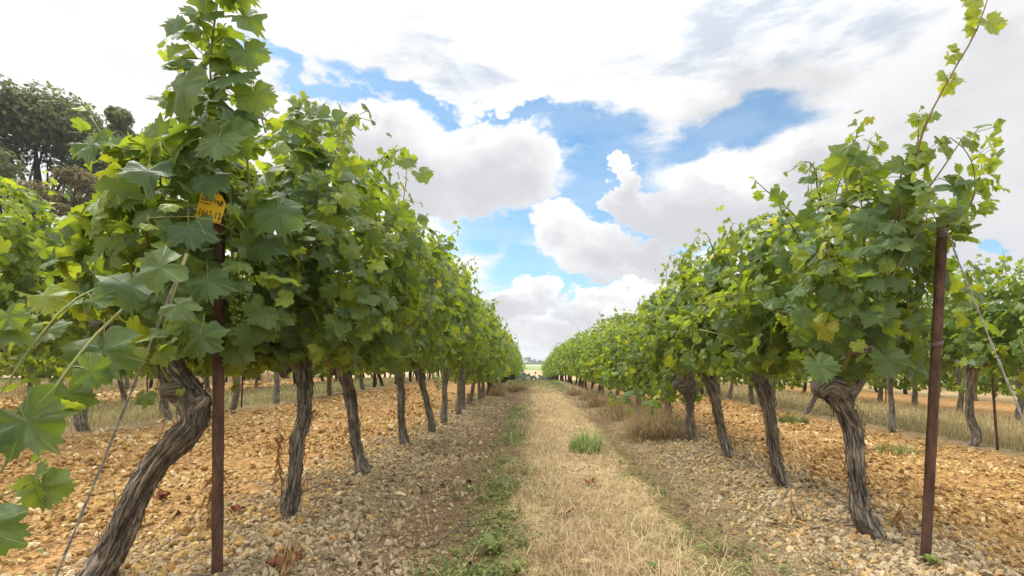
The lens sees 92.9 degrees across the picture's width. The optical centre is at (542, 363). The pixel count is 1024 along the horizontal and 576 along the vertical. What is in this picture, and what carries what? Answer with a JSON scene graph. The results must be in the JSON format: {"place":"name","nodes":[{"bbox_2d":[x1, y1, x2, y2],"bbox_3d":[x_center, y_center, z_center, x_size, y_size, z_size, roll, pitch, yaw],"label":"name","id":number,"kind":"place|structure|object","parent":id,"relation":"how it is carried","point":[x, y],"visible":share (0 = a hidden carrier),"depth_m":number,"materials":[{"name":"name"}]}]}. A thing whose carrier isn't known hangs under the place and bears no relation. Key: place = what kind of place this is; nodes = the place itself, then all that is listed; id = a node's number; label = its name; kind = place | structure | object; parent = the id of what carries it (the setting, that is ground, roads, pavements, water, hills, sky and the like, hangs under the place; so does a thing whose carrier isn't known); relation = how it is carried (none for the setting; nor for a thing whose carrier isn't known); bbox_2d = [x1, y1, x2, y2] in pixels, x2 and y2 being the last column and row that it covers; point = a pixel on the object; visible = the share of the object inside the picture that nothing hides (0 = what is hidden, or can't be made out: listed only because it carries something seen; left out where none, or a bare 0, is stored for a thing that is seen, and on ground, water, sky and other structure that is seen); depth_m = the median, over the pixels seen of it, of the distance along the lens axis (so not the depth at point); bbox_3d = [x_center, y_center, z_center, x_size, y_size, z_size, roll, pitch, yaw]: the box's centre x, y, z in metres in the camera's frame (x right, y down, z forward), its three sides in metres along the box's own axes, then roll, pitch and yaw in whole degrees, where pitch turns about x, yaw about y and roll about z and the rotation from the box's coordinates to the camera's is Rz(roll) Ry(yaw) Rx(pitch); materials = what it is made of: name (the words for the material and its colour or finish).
{"place":"outdoors","nodes":[
{"label":"outdoors","id":0,"kind":"place"},
{"bbox_2d":[0,371,324,396],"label":"grass","id":1,"kind":"structure","parent":0,"point":[18,391],"depth_m":13.23,"materials":[{"name":"plant"}]},
{"bbox_2d":[10,376,430,432],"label":"grass","id":2,"kind":"structure","parent":0,"point":[249,390],"depth_m":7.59,"materials":[{"name":"plant"}]},
{"bbox_2d":[0,385,518,575],"bbox_3d":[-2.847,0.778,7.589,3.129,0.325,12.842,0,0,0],"label":"gravel","id":3,"kind":"structure","parent":0,"point":[68,516],"depth_m":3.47,"materials":[{"name":"brown gravel"}]},
{"bbox_2d":[0,365,1023,575],"bbox_3d":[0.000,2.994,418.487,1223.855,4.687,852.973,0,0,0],"label":"ground","id":4,"kind":"structure","parent":0,"point":[1005,404],"depth_m":3.58,"materials":[{"name":"soil"}]},
{"bbox_2d":[0,356,12,375],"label":"grapevine","id":5,"kind":"object","parent":4,"relation":"on","point":[7,369],"visible":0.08,"depth_m":9.30,"materials":[{"name":"green plant"}]},
{"bbox_2d":[0,268,47,358],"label":"grapevine","id":6,"kind":"object","parent":4,"relation":"on","point":[4,350],"visible":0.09,"depth_m":6.99,"materials":[{"name":"green plant"}]},
{"bbox_2d":[0,351,65,391],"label":"grapevine","id":7,"kind":"object","parent":4,"relation":"on","point":[42,358],"visible":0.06,"depth_m":10.01,"materials":[{"name":"green plant"}]},
{"bbox_2d":[0,171,94,324],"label":"grapevine","id":8,"kind":"object","parent":4,"relation":"on","point":[16,235],"visible":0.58,"depth_m":3.86,"materials":[{"name":"green plant"}]},
{"bbox_2d":[1,318,122,384],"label":"grapevine","id":9,"kind":"object","parent":4,"relation":"on","point":[48,373],"visible":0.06,"depth_m":7.14,"materials":[{"name":"green plant"}]},
{"bbox_2d":[0,73,140,377],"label":"broadleaf tree","id":10,"kind":"object","parent":4,"relation":"on","point":[36,123],"visible":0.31,"depth_m":26.00,"materials":[{"name":"green plant"}]},
{"bbox_2d":[0,165,141,279],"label":"broadleaf tree","id":11,"kind":"object","parent":4,"relation":"on","point":[84,182],"visible":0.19,"depth_m":21.77,"materials":[{"name":"green plant"}]},
{"bbox_2d":[0,185,141,431],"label":"grapevine","id":12,"kind":"object","parent":4,"relation":"on","point":[75,330],"visible":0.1,"depth_m":4.43,"materials":[{"name":"green plant"}]},
{"bbox_2d":[67,105,169,243],"bbox_3d":[-23.952,-6.576,27.252,4.424,15.224,4.673,0,0,0],"label":"broadleaf tree","id":13,"kind":"object","parent":4,"relation":"on","point":[121,121],"visible":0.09,"depth_m":26.76,"materials":[{"name":"green plant"}]},
{"bbox_2d":[55,251,187,575],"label":"guy wire","id":14,"kind":"object","parent":4,"relation":"attached to","point":[105,455],"visible":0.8,"depth_m":1.54,"materials":[{"name":"grey metal"}]},
{"bbox_2d":[114,367,157,401],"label":"grapevine","id":15,"kind":"object","parent":4,"relation":"on","point":[126,374],"visible":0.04,"depth_m":8.66,"materials":[{"name":"green plant"}]},
{"bbox_2d":[104,232,173,417],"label":"grapevine","id":16,"kind":"object","parent":4,"relation":"on","point":[166,412],"visible":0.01,"depth_m":5.81,"materials":[{"name":"brown plant"}]},
{"bbox_2d":[0,377,366,409],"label":"gravel","id":17,"kind":"structure","parent":4,"relation":"on","point":[7,403],"depth_m":10.97,"materials":[{"name":"orange gravel"}]},
{"bbox_2d":[0,0,391,575],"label":"grapevine","id":18,"kind":"object","parent":4,"relation":"on","point":[120,296],"visible":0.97,"depth_m":1.81,"materials":[{"name":"green plant"}]},
{"bbox_2d":[195,192,226,223],"bbox_3d":[-1.306,-0.618,1.936,0.105,0.119,0.058,13,2,-4],"label":"plastic tag","id":19,"kind":"object","parent":18,"relation":"attached to","point":[215,209],"visible":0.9,"depth_m":1.92,"materials":[{"name":"yellow plastic"}]},
{"bbox_2d":[185,363,230,392],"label":"grapevine","id":20,"kind":"object","parent":4,"relation":"on","point":[207,383],"visible":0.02,"depth_m":10.87,"materials":[{"name":"brown plant"}]},
{"bbox_2d":[193,530,226,539],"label":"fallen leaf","id":21,"kind":"object","parent":4,"relation":"on","point":[203,535],"visible":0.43,"depth_m":2.42,"materials":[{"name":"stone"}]},
{"bbox_2d":[200,470,229,532],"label":"dead weed","id":22,"kind":"object","parent":4,"relation":"on","point":[208,516],"visible":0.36,"depth_m":2.45,"materials":[{"name":"brown plant"}]},
{"bbox_2d":[211,168,225,575],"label":"metal post","id":23,"kind":"object","parent":4,"relation":"on","point":[217,501],"visible":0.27,"depth_m":1.97,"materials":[{"name":"metal"}]},
{"bbox_2d":[193,570,254,575],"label":"twig","id":24,"kind":"object","parent":4,"relation":"on","point":[208,574],"visible":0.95,"depth_m":1.96,"materials":[{"name":"brown wood"}]},
{"bbox_2d":[229,274,249,409],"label":"grapevine","id":25,"kind":"object","parent":4,"relation":"on","point":[234,402],"visible":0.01,"depth_m":6.92,"materials":[{"name":"brown plant"}]},
{"bbox_2d":[273,371,279,403],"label":"grapevine","id":26,"kind":"object","parent":4,"relation":"on","point":[276,394],"visible":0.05,"depth_m":8.05,"materials":[{"name":"brown plant"}]},
{"bbox_2d":[271,422,287,493],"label":"dead weed","id":27,"kind":"object","parent":4,"relation":"on","point":[277,461],"visible":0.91,"depth_m":3.15,"materials":[{"name":"brown plant"}]},
{"bbox_2d":[272,534,301,575],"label":"dead weed","id":28,"kind":"object","parent":4,"relation":"on","point":[284,563],"visible":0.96,"depth_m":2.04,"materials":[{"name":"brown plant"}]},
{"bbox_2d":[157,49,445,518],"bbox_3d":[-1.315,-0.320,2.722,1.509,2.684,1.507,0,0,0],"label":"grapevine","id":29,"kind":"object","parent":4,"relation":"on","point":[331,239],"visible":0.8,"depth_m":2.41,"materials":[{"name":"green plant"}]},
{"bbox_2d":[272,367,330,377],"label":"grapevine","id":30,"kind":"object","parent":4,"relation":"on","point":[316,371],"visible":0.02,"depth_m":8.92,"materials":[{"name":"green plant"}]},
{"bbox_2d":[314,365,359,395],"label":"grapevine","id":31,"kind":"object","parent":4,"relation":"on","point":[329,384],"visible":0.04,"depth_m":9.98,"materials":[{"name":"brown plant"}]},
{"bbox_2d":[305,132,470,473],"bbox_3d":[-1.399,-0.315,3.880,1.733,2.692,1.636,0,0,32],"label":"grapevine","id":32,"kind":"object","parent":4,"relation":"on","point":[430,344],"visible":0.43,"depth_m":3.81,"materials":[{"name":"green plant"}]},
{"bbox_2d":[349,220,486,444],"bbox_3d":[-1.382,-0.205,5.129,1.602,2.447,1.531,0,0,0],"label":"grapevine","id":33,"kind":"object","parent":4,"relation":"on","point":[441,362],"visible":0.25,"depth_m":5.07,"materials":[{"name":"green plant"}]},
{"bbox_2d":[408,239,489,432],"bbox_3d":[-1.362,-0.276,6.019,1.401,2.566,1.733,0,0,0],"label":"grapevine","id":34,"kind":"object","parent":4,"relation":"on","point":[431,424],"visible":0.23,"depth_m":6.05,"materials":[{"name":"green plant"}]},
{"bbox_2d":[425,233,484,422],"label":"grapevine","id":35,"kind":"object","parent":4,"relation":"on","point":[444,405],"visible":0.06,"depth_m":6.95,"materials":[{"name":"green plant"}]},
{"bbox_2d":[453,299,494,414],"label":"grapevine","id":36,"kind":"object","parent":4,"relation":"on","point":[461,373],"visible":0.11,"depth_m":8.03,"materials":[{"name":"green plant"}]},
{"bbox_2d":[451,291,501,409],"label":"grapevine","id":37,"kind":"object","parent":4,"relation":"on","point":[495,332],"visible":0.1,"depth_m":9.09,"materials":[{"name":"green plant"}]},
{"bbox_2d":[449,294,505,404],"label":"grapevine","id":38,"kind":"object","parent":4,"relation":"on","point":[472,377],"visible":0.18,"depth_m":9.84,"materials":[{"name":"green plant"}]},
{"bbox_2d":[405,404,559,575],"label":"weeds","id":39,"kind":"object","parent":4,"relation":"on","point":[485,572],"visible":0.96,"depth_m":2.67,"materials":[{"name":"green plant"}]},
{"bbox_2d":[457,317,511,399],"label":"grapevine","id":40,"kind":"object","parent":4,"relation":"on","point":[506,350],"visible":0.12,"depth_m":11.18,"materials":[{"name":"green plant"}]},
{"bbox_2d":[465,312,507,397],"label":"grapevine","id":41,"kind":"object","parent":4,"relation":"on","point":[483,386],"visible":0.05,"depth_m":12.09,"materials":[{"name":"green plant"}]},
{"bbox_2d":[479,533,508,555],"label":"broadleaf weed","id":42,"kind":"object","parent":4,"relation":"on","point":[490,542],"visible":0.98,"depth_m":2.27,"materials":[{"name":"green plant"}]},
{"bbox_2d":[485,381,512,396],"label":"dry grass clump","id":43,"kind":"object","parent":4,"relation":"on","point":[493,392],"visible":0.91,"depth_m":13.14,"materials":[{"name":"plant"}]},
{"bbox_2d":[475,322,526,394],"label":"grapevine","id":44,"kind":"object","parent":4,"relation":"on","point":[509,356],"visible":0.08,"depth_m":13.42,"materials":[{"name":"green plant"}]},
{"bbox_2d":[487,316,524,389],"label":"grapevine","id":45,"kind":"object","parent":4,"relation":"on","point":[513,342],"visible":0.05,"depth_m":14.59,"materials":[{"name":"green plant"}]},
{"bbox_2d":[500,555,527,574],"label":"broadleaf weed","id":46,"kind":"object","parent":4,"relation":"on","point":[521,563],"visible":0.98,"depth_m":2.06,"materials":[{"name":"green plant"}]},
{"bbox_2d":[502,377,534,391],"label":"dry grass clump","id":47,"kind":"object","parent":4,"relation":"on","point":[515,388],"visible":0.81,"depth_m":15.66,"materials":[{"name":"plant"}]},
{"bbox_2d":[14,392,1023,570],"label":"weeds","id":48,"kind":"object","parent":4,"relation":"on","point":[39,550],"visible":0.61,"depth_m":3.24,"materials":[{"name":"green plant"}]},
{"bbox_2d":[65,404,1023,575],"bbox_3d":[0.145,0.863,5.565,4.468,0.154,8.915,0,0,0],"label":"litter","id":49,"kind":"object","parent":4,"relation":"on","point":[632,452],"visible":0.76,"depth_m":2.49,"materials":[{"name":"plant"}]},
{"bbox_2d":[558,338,577,384],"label":"grapevine","id":50,"kind":"object","parent":4,"relation":"on","point":[566,372],"visible":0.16,"depth_m":19.55,"materials":[{"name":"green plant"}]},
{"bbox_2d":[561,382,586,395],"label":"dry grass clump","id":51,"kind":"object","parent":4,"relation":"on","point":[575,391],"visible":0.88,"depth_m":13.79,"materials":[{"name":"plant"}]},
{"bbox_2d":[559,331,590,389],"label":"grapevine","id":52,"kind":"object","parent":4,"relation":"on","point":[573,359],"visible":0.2,"depth_m":15.63,"materials":[{"name":"green plant"}]},
{"bbox_2d":[561,326,589,386],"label":"grapevine","id":53,"kind":"object","parent":4,"relation":"on","point":[568,358],"visible":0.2,"depth_m":17.63,"materials":[{"name":"green plant"}]},
{"bbox_2d":[567,332,589,387],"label":"grapevine","id":54,"kind":"object","parent":4,"relation":"on","point":[574,350],"visible":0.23,"depth_m":16.41,"materials":[{"name":"green plant"}]},
{"bbox_2d":[575,340,593,391],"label":"grapevine","id":55,"kind":"object","parent":4,"relation":"on","point":[592,384],"visible":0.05,"depth_m":14.39,"materials":[{"name":"green plant"}]},
{"bbox_2d":[569,384,602,400],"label":"dry grass clump","id":56,"kind":"object","parent":4,"relation":"on","point":[588,393],"visible":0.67,"depth_m":11.90,"materials":[{"name":"plant"}]},
{"bbox_2d":[564,424,609,453],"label":"grass tussock","id":57,"kind":"object","parent":4,"relation":"on","point":[582,443],"depth_m":4.87,"materials":[{"name":"green plant"}]},
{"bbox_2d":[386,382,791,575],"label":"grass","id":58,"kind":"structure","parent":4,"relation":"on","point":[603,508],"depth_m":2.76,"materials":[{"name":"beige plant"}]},
{"bbox_2d":[574,329,604,395],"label":"grapevine","id":59,"kind":"object","parent":4,"relation":"on","point":[585,372],"visible":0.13,"depth_m":12.65,"materials":[{"name":"green plant"}]},
{"bbox_2d":[578,329,601,392],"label":"grapevine","id":60,"kind":"object","parent":4,"relation":"on","point":[582,351],"visible":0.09,"depth_m":13.49,"materials":[{"name":"green plant"}]},
{"bbox_2d":[577,390,612,407],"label":"dry grass clump","id":61,"kind":"object","parent":4,"relation":"on","point":[594,401],"visible":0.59,"depth_m":10.07,"materials":[{"name":"plant"}]},
{"bbox_2d":[579,311,621,397],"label":"grapevine","id":62,"kind":"object","parent":4,"relation":"on","point":[602,322],"visible":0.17,"depth_m":11.50,"materials":[{"name":"green plant"}]},
{"bbox_2d":[581,316,632,397],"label":"grapevine","id":63,"kind":"object","parent":4,"relation":"on","point":[599,360],"visible":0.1,"depth_m":10.54,"materials":[{"name":"green plant"}]},
{"bbox_2d":[583,307,639,403],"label":"grapevine","id":64,"kind":"object","parent":4,"relation":"on","point":[617,317],"visible":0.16,"depth_m":9.48,"materials":[{"name":"green plant"}]},
{"bbox_2d":[590,389,642,415],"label":"dry grass clump","id":65,"kind":"object","parent":4,"relation":"on","point":[605,402],"visible":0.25,"depth_m":8.54,"materials":[{"name":"plant"}]},
{"bbox_2d":[596,396,644,420],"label":"dry grass clump","id":66,"kind":"object","parent":4,"relation":"on","point":[616,414],"visible":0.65,"depth_m":7.73,"materials":[{"name":"plant"}]},
{"bbox_2d":[593,309,658,409],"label":"grapevine","id":67,"kind":"object","parent":4,"relation":"on","point":[609,355],"visible":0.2,"depth_m":8.45,"materials":[{"name":"green plant"}]},
{"bbox_2d":[613,312,677,412],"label":"grapevine","id":68,"kind":"object","parent":4,"relation":"on","point":[640,377],"visible":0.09,"depth_m":7.28,"materials":[{"name":"green plant"}]},
{"bbox_2d":[606,401,685,430],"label":"dry grass clump","id":69,"kind":"object","parent":4,"relation":"on","point":[632,418],"visible":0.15,"depth_m":6.62,"materials":[{"name":"plant"}]},
{"bbox_2d":[605,263,704,440],"bbox_3d":[1.296,-0.092,5.321,2.026,2.219,1.419,0,0,-29],"label":"grapevine","id":70,"kind":"object","parent":4,"relation":"on","point":[687,386],"visible":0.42,"depth_m":5.34,"materials":[{"name":"green plant"}]},
{"bbox_2d":[599,390,715,444],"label":"dry grass clump","id":71,"kind":"object","parent":4,"relation":"on","point":[661,423],"visible":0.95,"depth_m":5.74,"materials":[{"name":"plant"}]},
{"bbox_2d":[614,300,708,415],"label":"grapevine","id":72,"kind":"object","parent":4,"relation":"on","point":[669,398],"visible":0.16,"depth_m":6.34,"materials":[{"name":"green plant"}]},
{"bbox_2d":[524,406,852,575],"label":"weeds","id":73,"kind":"object","parent":4,"relation":"on","point":[726,561],"visible":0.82,"depth_m":2.43,"materials":[{"name":"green plant"}]},
{"bbox_2d":[619,228,786,457],"bbox_3d":[1.622,-0.109,4.512,1.788,2.217,1.434,0,0,0],"label":"grapevine","id":74,"kind":"object","parent":4,"relation":"on","point":[667,330],"visible":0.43,"depth_m":4.43,"materials":[{"name":"green plant"}]},
{"bbox_2d":[713,367,747,399],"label":"grapevine","id":75,"kind":"object","parent":4,"relation":"on","point":[729,394],"visible":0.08,"depth_m":11.20,"materials":[{"name":"green plant"}]},
{"bbox_2d":[726,367,777,403],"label":"grapevine","id":76,"kind":"object","parent":4,"relation":"on","point":[750,392],"visible":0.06,"depth_m":10.28,"materials":[{"name":"green plant"}]},
{"bbox_2d":[664,171,873,486],"bbox_3d":[1.611,-0.124,3.425,1.343,2.261,1.707,0,0,0],"label":"grapevine","id":77,"kind":"object","parent":4,"relation":"on","point":[731,345],"visible":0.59,"depth_m":3.21,"materials":[{"name":"green plant"}]},
{"bbox_2d":[742,371,808,407],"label":"grapevine","id":78,"kind":"object","parent":4,"relation":"on","point":[774,380],"visible":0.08,"depth_m":8.98,"materials":[{"name":"green plant"}]},
{"bbox_2d":[776,488,803,527],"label":"dead weed","id":79,"kind":"object","parent":4,"relation":"on","point":[787,513],"visible":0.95,"depth_m":2.63,"materials":[{"name":"brown plant"}]},
{"bbox_2d":[777,412,809,423],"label":"grass tussock","id":80,"kind":"object","parent":4,"relation":"on","point":[792,420],"depth_m":7.29,"materials":[{"name":"green plant"}]},
{"bbox_2d":[784,366,816,413],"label":"grapevine","id":81,"kind":"object","parent":4,"relation":"on","point":[811,403],"visible":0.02,"depth_m":8.11,"materials":[{"name":"brown plant"}]},
{"bbox_2d":[767,518,850,528],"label":"twig","id":82,"kind":"object","parent":4,"relation":"on","point":[813,527],"visible":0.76,"depth_m":2.60,"materials":[{"name":"brown wood"}]},
{"bbox_2d":[668,0,1010,540],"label":"grapevine","id":83,"kind":"object","parent":4,"relation":"on","point":[862,329],"visible":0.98,"depth_m":2.21,"materials":[{"name":"green plant"}]},
{"bbox_2d":[865,375,910,401],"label":"grapevine","id":84,"kind":"object","parent":4,"relation":"on","point":[875,380],"visible":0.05,"depth_m":10.44,"materials":[{"name":"green plant"}]},
{"bbox_2d":[870,441,923,456],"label":"grass tussock","id":85,"kind":"object","parent":4,"relation":"on","point":[892,447],"depth_m":4.85,"materials":[{"name":"green plant"}]},
{"bbox_2d":[890,495,918,530],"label":"dead weed","id":86,"kind":"object","parent":4,"relation":"on","point":[894,518],"visible":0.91,"depth_m":2.56,"materials":[{"name":"brown plant"}]},
{"bbox_2d":[880,320,954,406],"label":"grapevine","id":87,"kind":"object","parent":4,"relation":"on","point":[914,399],"visible":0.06,"depth_m":9.78,"materials":[{"name":"green plant"}]},
{"bbox_2d":[869,285,976,432],"bbox_3d":[4.397,-0.056,6.253,1.600,1.904,1.790,0,0,0],"label":"grapevine","id":88,"kind":"object","parent":4,"relation":"on","point":[891,419],"visible":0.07,"depth_m":6.11,"materials":[{"name":"green plant"}]},
{"bbox_2d":[920,553,943,564],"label":"broadleaf weed","id":89,"kind":"object","parent":4,"relation":"on","point":[931,558],"visible":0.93,"depth_m":2.08,"materials":[{"name":"green plant"}]},
{"bbox_2d":[920,224,948,561],"bbox_3d":[1.729,0.174,2.146,0.152,1.589,0.052,0,0,-16],"label":"metal post","id":90,"kind":"object","parent":4,"relation":"on","point":[936,344],"visible":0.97,"depth_m":2.13,"materials":[{"name":"metal"}]},
{"bbox_2d":[946,232,1023,423],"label":"guy wire","id":91,"kind":"object","parent":90,"relation":"attached to","point":[989,338],"visible":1,"depth_m":1.91,"materials":[{"name":"grey metal"}]},
{"bbox_2d":[923,318,1009,412],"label":"grapevine","id":92,"kind":"object","parent":4,"relation":"on","point":[951,384],"visible":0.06,"depth_m":8.71,"materials":[{"name":"green plant"}]},
{"bbox_2d":[919,254,1023,445],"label":"grapevine","id":93,"kind":"object","parent":4,"relation":"on","point":[972,374],"visible":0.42,"depth_m":4.96,"materials":[{"name":"green plant"}]},
{"bbox_2d":[989,358,998,449],"bbox_3d":[4.500,0.242,4.850,0.123,1.352,0.042,0,0,0],"label":"metal stake","id":94,"kind":"object","parent":4,"relation":"on","point":[994,414],"visible":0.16,"depth_m":4.84,"materials":[{"name":"metal"}]},
{"bbox_2d":[968,250,1023,383],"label":"grapevine","id":95,"kind":"object","parent":4,"relation":"on","point":[1016,346],"visible":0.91,"depth_m":4.47,"materials":[{"name":"green plant"}]},
{"bbox_2d":[972,297,1023,420],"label":"grapevine","id":96,"kind":"object","parent":4,"relation":"on","point":[1019,390],"visible":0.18,"depth_m":7.75,"materials":[{"name":"green plant"}]},
{"bbox_2d":[0,0,1023,362],"label":"sky","id":97,"kind":"structure","parent":0,"point":[574,147],"materials":[{"name":"white"}]},
{"bbox_2d":[503,379,569,394],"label":"grass","id":98,"kind":"structure","parent":0,"point":[540,382],"depth_m":20.02,"materials":[{"name":"beige plant"}]},
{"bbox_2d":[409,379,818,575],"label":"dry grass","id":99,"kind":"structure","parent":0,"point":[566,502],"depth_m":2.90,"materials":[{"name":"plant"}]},
{"bbox_2d":[594,394,1023,575],"bbox_3d":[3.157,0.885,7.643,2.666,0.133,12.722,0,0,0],"label":"gravel","id":100,"kind":"structure","parent":0,"point":[995,504],"depth_m":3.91,"materials":[{"name":"brown gravel"}]},
{"bbox_2d":[699,383,1023,451],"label":"grass","id":101,"kind":"structure","parent":0,"point":[885,406],"depth_m":7.55,"materials":[{"name":"plant"}]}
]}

